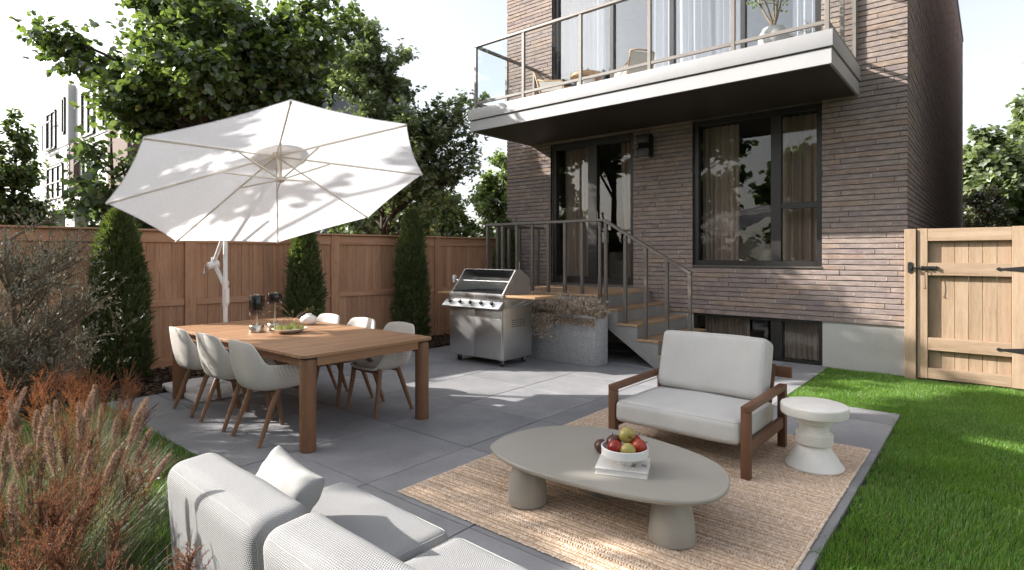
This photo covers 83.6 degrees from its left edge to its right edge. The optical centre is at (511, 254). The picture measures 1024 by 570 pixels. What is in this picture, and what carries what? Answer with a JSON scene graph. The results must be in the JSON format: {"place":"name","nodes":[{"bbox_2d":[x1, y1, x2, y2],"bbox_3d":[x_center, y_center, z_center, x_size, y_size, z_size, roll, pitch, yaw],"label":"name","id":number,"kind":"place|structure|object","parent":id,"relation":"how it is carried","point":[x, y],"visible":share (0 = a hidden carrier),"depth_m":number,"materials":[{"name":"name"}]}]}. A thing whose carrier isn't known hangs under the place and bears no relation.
{"place":"outdoors","nodes":[
{"label":"outdoors","id":0,"kind":"place"},
{"bbox_2d":[0,387,120,548],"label":"fountain grass","id":1,"kind":"object","parent":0,"point":[27,456],"depth_m":2.63,"materials":[{"name":"brown plant"}]},
{"bbox_2d":[0,440,171,569],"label":"fountain grass","id":2,"kind":"object","parent":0,"point":[13,527],"depth_m":2.05,"materials":[{"name":"brown plant"}]},
{"bbox_2d":[17,371,157,455],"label":"fountain grass","id":3,"kind":"object","parent":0,"point":[72,382],"depth_m":4.09,"materials":[{"name":"brown plant"}]},
{"bbox_2d":[0,357,175,488],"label":"fountain grass","id":4,"kind":"object","parent":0,"point":[38,381],"depth_m":3.49,"materials":[{"name":"brown plant"}]},
{"bbox_2d":[0,408,191,569],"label":"planting bed","id":5,"kind":"object","parent":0,"point":[153,560],"depth_m":3.11,"materials":[{"name":"soil"}]},
{"bbox_2d":[0,186,144,428],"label":"olive shrub","id":6,"kind":"object","parent":5,"relation":"on","point":[19,350],"visible":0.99,"depth_m":4.82,"materials":[{"name":"green plant"}]},
{"bbox_2d":[0,466,194,569],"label":"fountain grass","id":7,"kind":"object","parent":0,"point":[91,502],"depth_m":1.89,"materials":[{"name":"brown plant"}]},
{"bbox_2d":[0,384,199,529],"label":"fountain grass","id":8,"kind":"object","parent":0,"point":[60,454],"depth_m":2.99,"materials":[{"name":"brown plant"}]},
{"bbox_2d":[0,505,213,569],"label":"fountain grass","id":9,"kind":"object","parent":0,"point":[54,555],"depth_m":1.36,"materials":[{"name":"brown plant"}]},
{"bbox_2d":[0,390,224,569],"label":"fountain grass","id":10,"kind":"object","parent":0,"point":[82,420],"depth_m":2.46,"materials":[{"name":"plant"}]},
{"bbox_2d":[262,305,317,325],"bbox_3d":[-2.241,0.641,5.880,0.747,0.221,0.557,0,0,75],"label":"dried branch","id":11,"kind":"object","parent":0,"point":[292,311],"depth_m":5.89,"materials":[{"name":"brown plant"}]},
{"bbox_2d":[106,342,900,569],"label":"patio","id":12,"kind":"structure","parent":0,"point":[478,406],"depth_m":5.11,"materials":[{"name":"grey concrete"}]},
{"bbox_2d":[169,326,240,417],"bbox_3d":[-2.989,1.093,5.556,0.597,0.826,0.533,0,0,42],"label":"dining chair","id":13,"kind":"object","parent":12,"relation":"on","point":[185,349],"visible":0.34,"depth_m":5.32,"materials":[{"name":"white plastic"}]},
{"bbox_2d":[196,333,273,431],"bbox_3d":[-2.497,1.093,5.137,0.597,0.826,0.532,0,0,39],"label":"dining chair","id":14,"kind":"object","parent":12,"relation":"on","point":[214,356],"visible":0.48,"depth_m":4.91,"materials":[{"name":"white plastic"}]},
{"bbox_2d":[228,339,298,447],"bbox_3d":[-2.011,1.093,4.729,0.597,0.826,0.532,0,0,40],"label":"dining chair","id":15,"kind":"object","parent":12,"relation":"on","point":[253,369],"visible":0.88,"depth_m":4.51,"materials":[{"name":"white plastic"}]},
{"bbox_2d":[105,99,422,401],"bbox_3d":[-2.455,0.163,5.727,3.107,2.666,2.660,0,0,40],"label":"parasol","id":16,"kind":"object","parent":12,"relation":"on","point":[284,170],"visible":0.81,"depth_m":5.59,"materials":[{"name":"fabric"}]},
{"bbox_2d":[172,317,431,452],"bbox_3d":[-2.149,1.128,5.615,2.645,0.740,1.310,0,0,40],"label":"dining table","id":17,"kind":"object","parent":12,"relation":"on","point":[309,349],"visible":0.74,"depth_m":5.11,"materials":[{"name":"brown wood"}]},
{"bbox_2d":[249,294,264,332],"bbox_3d":[-2.496,0.572,5.606,0.142,0.370,0.142,0,0,40],"label":"wine glass","id":18,"kind":"object","parent":17,"relation":"on","point":[256,303],"visible":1,"depth_m":5.57,"materials":[{"name":"glass"}]},
{"bbox_2d":[267,292,281,330],"bbox_3d":[-2.385,0.567,5.761,0.142,0.380,0.142,0,0,40],"label":"table lamp","id":19,"kind":"object","parent":17,"relation":"on","point":[274,298],"visible":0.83,"depth_m":5.72,"materials":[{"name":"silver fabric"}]},
{"bbox_2d":[271,326,307,333],"bbox_3d":[-2.153,0.734,5.547,0.332,0.046,0.332,0,0,40],"label":"plate","id":20,"kind":"object","parent":17,"relation":"on","point":[290,331],"visible":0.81,"depth_m":5.45,"materials":[{"name":"white ceramic"}]},
{"bbox_2d":[282,325,288,329],"bbox_3d":[-2.188,0.709,5.518,0.063,0.065,0.083,0,0,14],"label":"pear","id":21,"kind":"object","parent":20,"relation":"on","point":[284,327],"visible":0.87,"depth_m":5.50,"materials":[{"name":"green plant"}]},
{"bbox_2d":[289,321,295,328],"bbox_3d":[-2.123,0.691,5.551,0.063,0.087,0.065,0,0,0],"label":"pear","id":22,"kind":"object","parent":20,"relation":"on","point":[292,324],"visible":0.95,"depth_m":5.53,"materials":[{"name":"green plant"}]},
{"bbox_2d":[300,313,317,324],"bbox_3d":[-2.195,0.698,6.189,0.184,0.121,0.184,0,0,40],"label":"vase","id":23,"kind":"object","parent":17,"relation":"on","point":[308,319],"visible":0.99,"depth_m":6.13,"materials":[{"name":"white ceramic"}]},
{"bbox_2d":[281,313,339,389],"bbox_3d":[-2.245,1.093,6.394,0.597,0.826,0.532,0,0,41],"label":"dining chair","id":24,"kind":"object","parent":12,"relation":"on","point":[329,317],"visible":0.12,"depth_m":6.52,"materials":[{"name":"white plastic"}]},
{"bbox_2d":[316,317,374,405],"bbox_3d":[-1.749,1.093,5.991,0.597,0.826,0.532,0,0,39],"label":"dining chair","id":25,"kind":"object","parent":12,"relation":"on","point":[365,322],"visible":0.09,"depth_m":5.97,"materials":[{"name":"white plastic"}]},
{"bbox_2d":[167,453,527,569],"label":"sofa","id":26,"kind":"object","parent":12,"relation":"on","point":[229,514],"visible":0.97,"depth_m":1.97,"materials":[{"name":"white fabric"}]},
{"bbox_2d":[256,445,324,512],"bbox_3d":[-0.910,0.952,2.245,0.420,0.300,0.146,4,-29,46],"label":"throw pillow","id":27,"kind":"object","parent":26,"relation":"on","point":[282,470],"visible":0.45,"depth_m":2.17,"materials":[{"name":"fabric"}]},
{"bbox_2d":[345,322,414,418],"bbox_3d":[-1.265,1.093,5.572,0.597,0.826,0.532,0,0,40],"label":"dining chair","id":28,"kind":"object","parent":12,"relation":"on","point":[375,366],"visible":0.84,"depth_m":5.50,"materials":[{"name":"white plastic"}]},
{"bbox_2d":[438,269,557,366],"bbox_3d":[-0.262,0.854,7.948,1.820,1.291,0.739,0,0,40],"label":"gas grill","id":29,"kind":"object","parent":12,"relation":"on","point":[490,313],"visible":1,"depth_m":7.82,"materials":[{"name":"metal"}]},
{"bbox_2d":[450,307,474,355],"bbox_3d":[-0.690,1.065,7.995,0.489,0.640,0.017,0,0,40],"label":"cabinet door","id":30,"kind":"structure","parent":29,"relation":"in","point":[462,320],"depth_m":7.98,"materials":[{"name":"metal"}]},
{"bbox_2d":[475,309,501,359],"bbox_3d":[-0.316,1.065,7.681,0.475,0.640,0.017,0,0,40],"label":"cabinet door","id":31,"kind":"structure","parent":29,"relation":"in","point":[488,323],"depth_m":7.67,"materials":[{"name":"metal"}]},
{"bbox_2d":[526,311,607,366],"bbox_3d":[0.750,1.163,8.143,1.202,0.675,0.330,0,0,40],"label":"planter box","id":32,"kind":"object","parent":12,"relation":"on","point":[581,345],"visible":0.65,"depth_m":7.86,"materials":[{"name":"concrete"}]},
{"bbox_2d":[531,284,611,341],"bbox_3d":[0.654,0.814,8.079,1.550,0.810,0.725,0,0,40],"label":"heather","id":33,"kind":"object","parent":32,"relation":"in","point":[584,306],"visible":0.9,"depth_m":7.93,"materials":[{"name":"brown plant"}]},
{"bbox_2d":[530,285,705,368],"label":"staircase","id":34,"kind":"structure","parent":12,"relation":"on","point":[630,333],"depth_m":8.22,"materials":[{"name":"concrete"}]},
{"bbox_2d":[485,219,692,338],"bbox_3d":[1.403,0.498,8.959,3.552,2.004,1.590,0,0,40],"label":"stair railing","id":35,"kind":"object","parent":34,"relation":"on","point":[509,226],"visible":0.87,"depth_m":8.26,"materials":[{"name":"grey metal"}]},
{"bbox_2d":[398,408,870,569],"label":"rug","id":36,"kind":"object","parent":12,"relation":"on","point":[774,512],"visible":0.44,"depth_m":3.30,"materials":[{"name":"beige wicker"}]},
{"bbox_2d":[490,425,729,549],"bbox_3d":[0.581,1.349,3.449,1.454,0.278,0.971,0,0,40],"label":"coffee table","id":37,"kind":"object","parent":36,"relation":"on","point":[676,485],"visible":0.91,"depth_m":3.24,"materials":[{"name":"beige paint"}]},
{"bbox_2d":[595,453,650,479],"bbox_3d":[0.627,1.192,3.231,0.287,0.035,0.238,0,0,17],"label":"book","id":38,"kind":"object","parent":37,"relation":"on","point":[607,466],"visible":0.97,"depth_m":3.15,"materials":[{"name":"paper"}]},
{"bbox_2d":[601,441,648,465],"bbox_3d":[0.634,1.124,3.221,0.262,0.101,0.262,0,0,40],"label":"fruit bowl","id":39,"kind":"object","parent":38,"relation":"on","point":[625,459],"visible":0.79,"depth_m":3.12,"materials":[{"name":"white ceramic"}]},
{"bbox_2d":[606,433,621,443],"bbox_3d":[0.579,1.060,3.269,0.088,0.088,0.088,-15,2,39],"label":"apple","id":40,"kind":"object","parent":39,"relation":"in","point":[612,437],"visible":0.41,"depth_m":3.25,"materials":[{"name":"plant"}]},
{"bbox_2d":[607,440,621,452],"bbox_3d":[0.573,1.072,3.177,0.088,0.089,0.088,0,0,-2],"label":"apple","id":41,"kind":"object","parent":39,"relation":"in","point":[614,445],"visible":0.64,"depth_m":3.15,"materials":[{"name":"red plant"}]},
{"bbox_2d":[619,427,634,442],"bbox_3d":[0.646,1.017,3.225,0.085,0.090,0.086,0,0,31],"label":"apple","id":42,"kind":"object","parent":39,"relation":"in","point":[626,434],"visible":0.98,"depth_m":3.20,"materials":[{"name":"green plant"}]},
{"bbox_2d":[620,443,635,452],"bbox_3d":[0.636,1.078,3.145,0.083,0.085,0.085,0,0,-44],"label":"apple","id":43,"kind":"object","parent":39,"relation":"in","point":[627,447],"visible":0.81,"depth_m":3.12,"materials":[{"name":"yellow plant"}]},
{"bbox_2d":[631,438,646,452],"bbox_3d":[0.707,1.070,3.187,0.090,0.093,0.093,0,0,24],"label":"apple","id":44,"kind":"object","parent":39,"relation":"in","point":[639,444],"visible":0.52,"depth_m":3.15,"materials":[{"name":"red plant"}]},
{"bbox_2d":[608,330,791,480],"bbox_3d":[1.474,1.069,4.483,1.075,0.837,1.026,0,0,40],"label":"armchair","id":45,"kind":"object","parent":36,"relation":"on","point":[717,387],"visible":0.99,"depth_m":4.42,"materials":[{"name":"white fabric"}]},
{"bbox_2d":[780,397,849,475],"bbox_3d":[2.128,1.270,4.037,0.432,0.436,0.432,0,0,40],"label":"side table","id":46,"kind":"object","parent":36,"relation":"on","point":[811,452],"visible":1,"depth_m":3.94,"materials":[{"name":"white stone"}]},
{"bbox_2d":[0,0,1023,260],"label":"sky","id":47,"kind":"structure","parent":0,"point":[445,33],"materials":[{"name":"white"}]},
{"bbox_2d":[45,276,1023,390],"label":"ground","id":48,"kind":"structure","parent":0,"point":[964,383],"depth_m":7.89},
{"bbox_2d":[0,107,61,274],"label":"conical tree","id":49,"kind":"object","parent":48,"relation":"on","point":[23,176],"visible":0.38,"depth_m":9.65,"materials":[{"name":"green plant"}]},
{"bbox_2d":[55,124,157,242],"bbox_3d":[-6.834,-0.359,10.239,2.209,3.720,2.164,0,0,40],"label":"heart leaf tree","id":50,"kind":"object","parent":48,"relation":"on","point":[95,191],"visible":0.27,"depth_m":9.89,"materials":[{"name":"green plant"}]},
{"bbox_2d":[41,42,238,243],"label":"townhouse","id":51,"kind":"structure","parent":48,"relation":"on","point":[63,117],"depth_m":22.13,"materials":[{"name":"white brick"}]},
{"bbox_2d":[46,109,55,151],"bbox_3d":[-18.914,-5.075,23.625,1.450,1.550,0.200,0,0,40],"label":"window","id":52,"kind":"structure","parent":51,"relation":"in","point":[54,111],"depth_m":23.23,"materials":[{"name":"white glass"}]},
{"bbox_2d":[46,163,63,199],"bbox_3d":[-18.569,-2.925,23.375,2.500,1.350,0.200,0,0,40],"label":"window","id":53,"kind":"structure","parent":51,"relation":"in","point":[61,164],"depth_m":23.11,"materials":[{"name":"white glass"}]},
{"bbox_2d":[61,97,65,134],"bbox_3d":[-17.440,-5.400,22.388,0.400,1.400,0.200,0,0,40],"label":"window","id":54,"kind":"structure","parent":51,"relation":"in","point":[63,100],"depth_m":22.23,"materials":[{"name":"white glass"}]},
{"bbox_2d":[80,89,94,138],"bbox_3d":[-15.498,-5.175,21.046,1.600,1.650,0.200,0,0,40],"label":"window","id":55,"kind":"structure","parent":51,"relation":"in","point":[81,97],"depth_m":21.10,"materials":[{"name":"white glass"}]},
{"bbox_2d":[9,0,372,144],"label":"linden tree","id":56,"kind":"object","parent":48,"relation":"on","point":[199,62],"visible":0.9,"depth_m":9.56,"materials":[{"name":"green plant"}]},
{"bbox_2d":[0,333,449,423],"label":"mulch bed","id":57,"kind":"object","parent":48,"relation":"on","point":[113,399],"depth_m":6.18,"materials":[{"name":"brown wood"}]},
{"bbox_2d":[78,206,158,384],"bbox_3d":[-4.577,0.452,6.679,0.854,2.095,0.837,0,0,40],"label":"cypress","id":58,"kind":"object","parent":57,"relation":"on","point":[120,233],"visible":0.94,"depth_m":6.53,"materials":[{"name":"green plant"}]},
{"bbox_2d":[278,232,328,318],"bbox_3d":[-2.927,0.490,8.134,0.711,2.043,0.681,0,0,40],"label":"cypress","id":59,"kind":"object","parent":57,"relation":"on","point":[305,260],"visible":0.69,"depth_m":7.99,"materials":[{"name":"green plant"}]},
{"bbox_2d":[389,206,432,335],"bbox_3d":[-1.637,0.347,9.422,0.759,2.306,0.761,0,0,40],"label":"cypress","id":60,"kind":"object","parent":57,"relation":"on","point":[408,272],"visible":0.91,"depth_m":9.27,"materials":[{"name":"green plant"}]},
{"bbox_2d":[491,218,514,269],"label":"cypress","id":61,"kind":"object","parent":57,"relation":"on","point":[504,220],"visible":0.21,"depth_m":10.88,"materials":[{"name":"green plant"}]},
{"bbox_2d":[0,225,495,386],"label":"wooden fence","id":62,"kind":"object","parent":48,"relation":"on","point":[359,278],"visible":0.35,"depth_m":8.23,"materials":[{"name":"brown wood"}]},
{"bbox_2d":[302,61,410,233],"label":"building","id":63,"kind":"structure","parent":48,"relation":"on","point":[341,104],"depth_m":34.35,"materials":[{"name":"grey metal"}]},
{"bbox_2d":[320,201,404,232],"bbox_3d":[-3.783,-0.156,16.453,3.252,3.315,3.029,0,0,-1],"label":"hedge tree","id":64,"kind":"object","parent":48,"relation":"on","point":[398,214],"visible":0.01,"depth_m":15.81,"materials":[{"name":"green plant"}]},
{"bbox_2d":[321,7,490,236],"bbox_3d":[-2.546,-1.858,12.375,4.060,6.719,3.699,0,0,40],"label":"maple tree","id":65,"kind":"object","parent":48,"relation":"on","point":[363,84],"visible":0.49,"depth_m":12.01,"materials":[{"name":"green plant"}]},
{"bbox_2d":[423,189,483,246],"bbox_3d":[-2.516,-0.549,19.995,3.002,4.101,3.159,0,0,-19],"label":"sunlit tree","id":66,"kind":"object","parent":48,"relation":"on","point":[445,223],"visible":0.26,"depth_m":19.46,"materials":[{"name":"green plant"}]},
{"bbox_2d":[460,147,507,237],"bbox_3d":[-0.250,-1.098,19.964,3.195,5.199,3.124,0,0,4],"label":"sunlit tree","id":67,"kind":"object","parent":48,"relation":"on","point":[488,200],"visible":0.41,"depth_m":19.80,"materials":[{"name":"green plant"}]},
{"bbox_2d":[468,0,963,375],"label":"house","id":68,"kind":"structure","parent":48,"relation":"on","point":[887,106],"depth_m":8.37,"materials":[{"name":"brown brick"}]},
{"bbox_2d":[534,71,571,93],"bbox_3d":[0.680,-2.716,9.412,0.589,0.588,0.446,0,0,25],"label":"rattan chair","id":69,"kind":"object","parent":68,"relation":"on","point":[541,81],"visible":0.37,"depth_m":9.25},
{"bbox_2d":[566,148,587,275],"bbox_3d":[1.252,-0.772,10.671,0.620,2.504,0.096,0,0,40],"label":"curtain","id":70,"kind":"object","parent":68,"relation":"hanging from","point":[576,184],"visible":0.64,"depth_m":10.71,"materials":[{"name":"beige fabric"}]},
{"bbox_2d":[570,70,601,85],"bbox_3d":[1.170,-2.638,9.096,0.500,0.430,0.500,0,0,40],"label":"balcony table","id":71,"kind":"object","parent":68,"relation":"on","point":[574,75],"visible":0.32,"depth_m":8.96,"materials":[{"name":"beige wood"}]},
{"bbox_2d":[569,0,605,86],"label":"curtain","id":72,"kind":"object","parent":68,"relation":"hanging from","point":[594,55],"visible":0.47,"depth_m":10.55,"materials":[{"name":"white fabric"}]},
{"bbox_2d":[552,133,633,284],"bbox_3d":[1.416,-0.758,10.120,1.696,2.541,0.145,0,0,40],"label":"door","id":73,"kind":"structure","parent":68,"relation":"in","point":[593,145],"depth_m":10.09,"materials":[{"name":"black metal"}]},
{"bbox_2d":[609,252,628,277],"bbox_3d":[2.489,0.102,11.289,0.900,0.854,0.845,0,0,40],"label":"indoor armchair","id":74,"kind":"object","parent":68,"relation":"on","point":[615,264],"visible":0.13,"depth_m":11.18,"materials":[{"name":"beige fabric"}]},
{"bbox_2d":[621,142,629,277],"bbox_3d":[2.125,-0.772,9.938,0.540,2.504,0.095,0,0,40],"label":"curtain","id":75,"kind":"object","parent":68,"relation":"hanging from","point":[625,160],"visible":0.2,"depth_m":10.04,"materials":[{"name":"white fabric"}]},
{"bbox_2d":[614,48,654,76],"bbox_3d":[1.848,-2.716,8.671,0.446,0.588,0.589,0,0,-15],"label":"rattan chair","id":76,"kind":"object","parent":68,"relation":"on","point":[636,57],"visible":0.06,"depth_m":8.44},
{"bbox_2d":[636,133,652,158],"bbox_3d":[2.150,-1.750,9.291,0.230,0.371,0.159,0,0,40],"label":"wall lamp","id":77,"kind":"object","parent":68,"relation":"attached to","point":[644,142],"visible":1,"depth_m":9.24,"materials":[{"name":"black metal"}]},
{"bbox_2d":[474,0,856,108],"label":"balcony railing","id":78,"kind":"object","parent":68,"relation":"on","point":[733,43],"visible":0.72,"depth_m":7.91,"materials":[{"name":"grey metal"}]},
{"bbox_2d":[653,0,711,67],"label":"curtain","id":79,"kind":"object","parent":68,"relation":"hanging from","point":[693,25],"visible":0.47,"depth_m":9.35,"materials":[{"name":"white fabric"}]},
{"bbox_2d":[554,0,820,79],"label":"window","id":80,"kind":"structure","parent":68,"relation":"in","point":[672,3],"depth_m":9.18,"materials":[{"name":"grey metal"}]},
{"bbox_2d":[702,123,739,259],"bbox_3d":[3.271,-0.772,8.977,0.590,2.504,0.096,0,0,40],"label":"curtain","id":81,"kind":"object","parent":68,"relation":"hanging from","point":[720,192],"visible":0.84,"depth_m":8.96,"materials":[{"name":"beige fabric"}]},
{"bbox_2d":[715,0,739,54],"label":"curtain","id":82,"kind":"object","parent":68,"relation":"hanging from","point":[722,21],"visible":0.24,"depth_m":8.93,"materials":[{"name":"white fabric"}]},
{"bbox_2d":[705,316,749,336],"bbox_3d":[3.351,1.108,8.910,0.700,0.784,0.072,0,0,40],"label":"curtain","id":83,"kind":"object","parent":68,"relation":"hanging from","point":[731,326],"visible":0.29,"depth_m":8.91,"materials":[{"name":"beige fabric"}]},
{"bbox_2d":[739,243,770,260],"bbox_3d":[3.831,0.164,9.605,1.419,0.728,1.039,0,0,40],"label":"indoor sofa","id":84,"kind":"object","parent":68,"relation":"on","point":[765,254],"visible":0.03,"depth_m":8.89,"materials":[{"name":"beige fabric"}]},
{"bbox_2d":[694,103,821,265],"bbox_3d":[3.540,-0.945,8.358,1.796,2.216,0.104,0,0,40],"label":"window","id":85,"kind":"structure","parent":68,"relation":"in","point":[777,205],"depth_m":8.13,"materials":[{"name":"black metal"}]},
{"bbox_2d":[694,313,822,365],"bbox_3d":[3.547,1.213,8.365,1.796,0.631,0.104,0,0,40],"label":"window","id":86,"kind":"structure","parent":68,"relation":"in","point":[777,324],"depth_m":8.11,"materials":[{"name":"black metal"}]},
{"bbox_2d":[746,0,788,44],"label":"potted plant","id":87,"kind":"object","parent":68,"relation":"on","point":[773,27],"visible":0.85,"depth_m":6.84,"materials":[{"name":"green plant"}]},
{"bbox_2d":[783,112,816,260],"bbox_3d":[4.218,-0.772,8.185,0.760,2.504,0.095,0,0,40],"label":"curtain","id":88,"kind":"object","parent":68,"relation":"hanging from","point":[799,178],"visible":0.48,"depth_m":8.24,"materials":[{"name":"beige fabric"}]},
{"bbox_2d":[785,322,818,360],"bbox_3d":[4.240,1.108,8.165,0.660,0.784,0.071,0,0,40],"label":"curtain","id":89,"kind":"object","parent":68,"relation":"hanging from","point":[801,340],"visible":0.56,"depth_m":8.23,"materials":[{"name":"beige fabric"}]},
{"bbox_2d":[793,0,814,36],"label":"curtain","id":90,"kind":"object","parent":68,"relation":"hanging from","point":[803,12],"visible":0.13,"depth_m":8.23,"materials":[{"name":"white fabric"}]},
{"bbox_2d":[963,182,1018,291],"bbox_3d":[18.646,-0.682,22.908,2.504,4.365,2.490,0,0,-27],"label":"berry bush","id":91,"kind":"object","parent":48,"relation":"on","point":[975,200],"visible":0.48,"depth_m":22.42,"materials":[{"name":"green plant"}]},
{"bbox_2d":[963,123,1023,251],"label":"tree","id":92,"kind":"object","parent":48,"relation":"on","point":[988,157],"visible":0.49,"depth_m":25.75,"materials":[{"name":"green plant"}]},
{"bbox_2d":[1004,62,1023,225],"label":"tall right tree","id":93,"kind":"object","parent":48,"relation":"on","point":[1016,110],"visible":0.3,"depth_m":27.01,"materials":[{"name":"green plant"}]},
{"bbox_2d":[594,439,605,452],"bbox_3d":[0.546,1.161,3.497,0.090,0.090,0.090,6,5,17],"label":"apple","id":94,"kind":"object","parent":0,"point":[597,444],"visible":0.59,"depth_m":3.47,"materials":[{"name":"red plant"}]},
{"bbox_2d":[739,234,767,259],"bbox_3d":[3.885,-0.100,9.298,0.440,0.440,0.256,11,-23,25],"label":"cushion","id":95,"kind":"object","parent":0,"point":[751,247],"visible":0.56,"depth_m":9.20,"materials":[{"name":"beige fabric"}]},
{"bbox_2d":[791,372,1023,569],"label":"lawn soil","id":96,"kind":"structure","parent":0,"point":[901,530],"depth_m":3.39,"materials":[{"name":"brown soil"}]},
{"bbox_2d":[0,367,1023,569],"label":"grass","id":97,"kind":"structure","parent":96,"relation":"on","point":[1010,404],"depth_m":3.86,"materials":[{"name":"green plant"}]},
{"bbox_2d":[904,229,916,378],"bbox_3d":[4.869,0.621,7.001,0.116,1.858,0.105,0,0,40],"label":"gate post","id":98,"kind":"object","parent":96,"relation":"on","point":[910,311],"visible":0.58,"depth_m":6.96,"materials":[{"name":"brown wood"}]},
{"bbox_2d":[908,226,1023,388],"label":"garden gate","id":99,"kind":"structure","parent":98,"relation":"attached to","point":[1000,346],"depth_m":6.64,"materials":[{"name":"brown wood"}]}
]}

